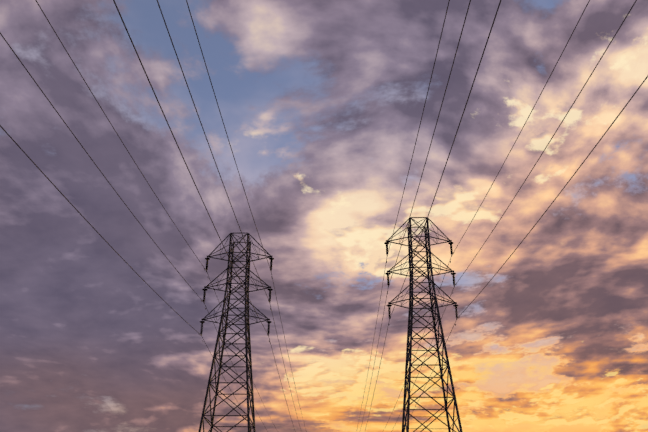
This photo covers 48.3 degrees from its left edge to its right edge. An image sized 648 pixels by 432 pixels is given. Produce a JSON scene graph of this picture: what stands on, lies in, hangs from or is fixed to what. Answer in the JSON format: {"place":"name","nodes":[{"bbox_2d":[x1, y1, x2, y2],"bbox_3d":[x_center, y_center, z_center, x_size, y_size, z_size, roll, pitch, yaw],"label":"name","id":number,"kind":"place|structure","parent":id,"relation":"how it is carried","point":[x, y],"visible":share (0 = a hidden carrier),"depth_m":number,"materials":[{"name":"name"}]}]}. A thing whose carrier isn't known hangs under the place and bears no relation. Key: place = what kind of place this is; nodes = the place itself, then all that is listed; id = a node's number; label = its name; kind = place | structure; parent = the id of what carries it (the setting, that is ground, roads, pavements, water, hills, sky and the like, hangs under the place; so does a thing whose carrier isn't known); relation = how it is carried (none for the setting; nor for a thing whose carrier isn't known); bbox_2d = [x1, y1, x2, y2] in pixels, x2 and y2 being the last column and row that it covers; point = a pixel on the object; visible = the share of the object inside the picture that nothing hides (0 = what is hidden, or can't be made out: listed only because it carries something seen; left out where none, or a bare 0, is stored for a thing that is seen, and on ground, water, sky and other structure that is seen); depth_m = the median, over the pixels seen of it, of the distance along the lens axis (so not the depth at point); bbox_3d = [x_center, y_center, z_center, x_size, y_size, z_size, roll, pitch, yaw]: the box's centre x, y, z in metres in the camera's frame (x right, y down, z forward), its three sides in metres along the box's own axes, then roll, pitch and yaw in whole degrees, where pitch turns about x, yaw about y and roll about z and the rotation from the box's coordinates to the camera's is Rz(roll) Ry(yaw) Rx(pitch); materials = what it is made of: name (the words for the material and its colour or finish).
{"place":"outdoors","nodes":[
{"label":"outdoors","id":0,"kind":"place"},
{"bbox_2d":[0,0,647,431],"label":"sky","id":1,"kind":"structure","parent":0,"point":[321,103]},
{"bbox_3d":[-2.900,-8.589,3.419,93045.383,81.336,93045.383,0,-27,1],"label":"ground","id":2,"kind":"structure","parent":0,"visible":0},
{"bbox_2d":[0,0,305,431],"bbox_3d":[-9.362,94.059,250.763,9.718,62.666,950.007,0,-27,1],"label":"line tower","id":3,"kind":"structure","parent":2,"relation":"on","point":[228,269],"depth_m":93.25,"materials":[{"name":"metal"}]},
{"bbox_2d":[356,0,647,431],"bbox_3d":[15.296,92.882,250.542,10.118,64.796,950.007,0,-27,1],"label":"tower","id":4,"kind":"structure","parent":2,"relation":"on","point":[435,299],"depth_m":93.16,"materials":[{"name":"metal"}]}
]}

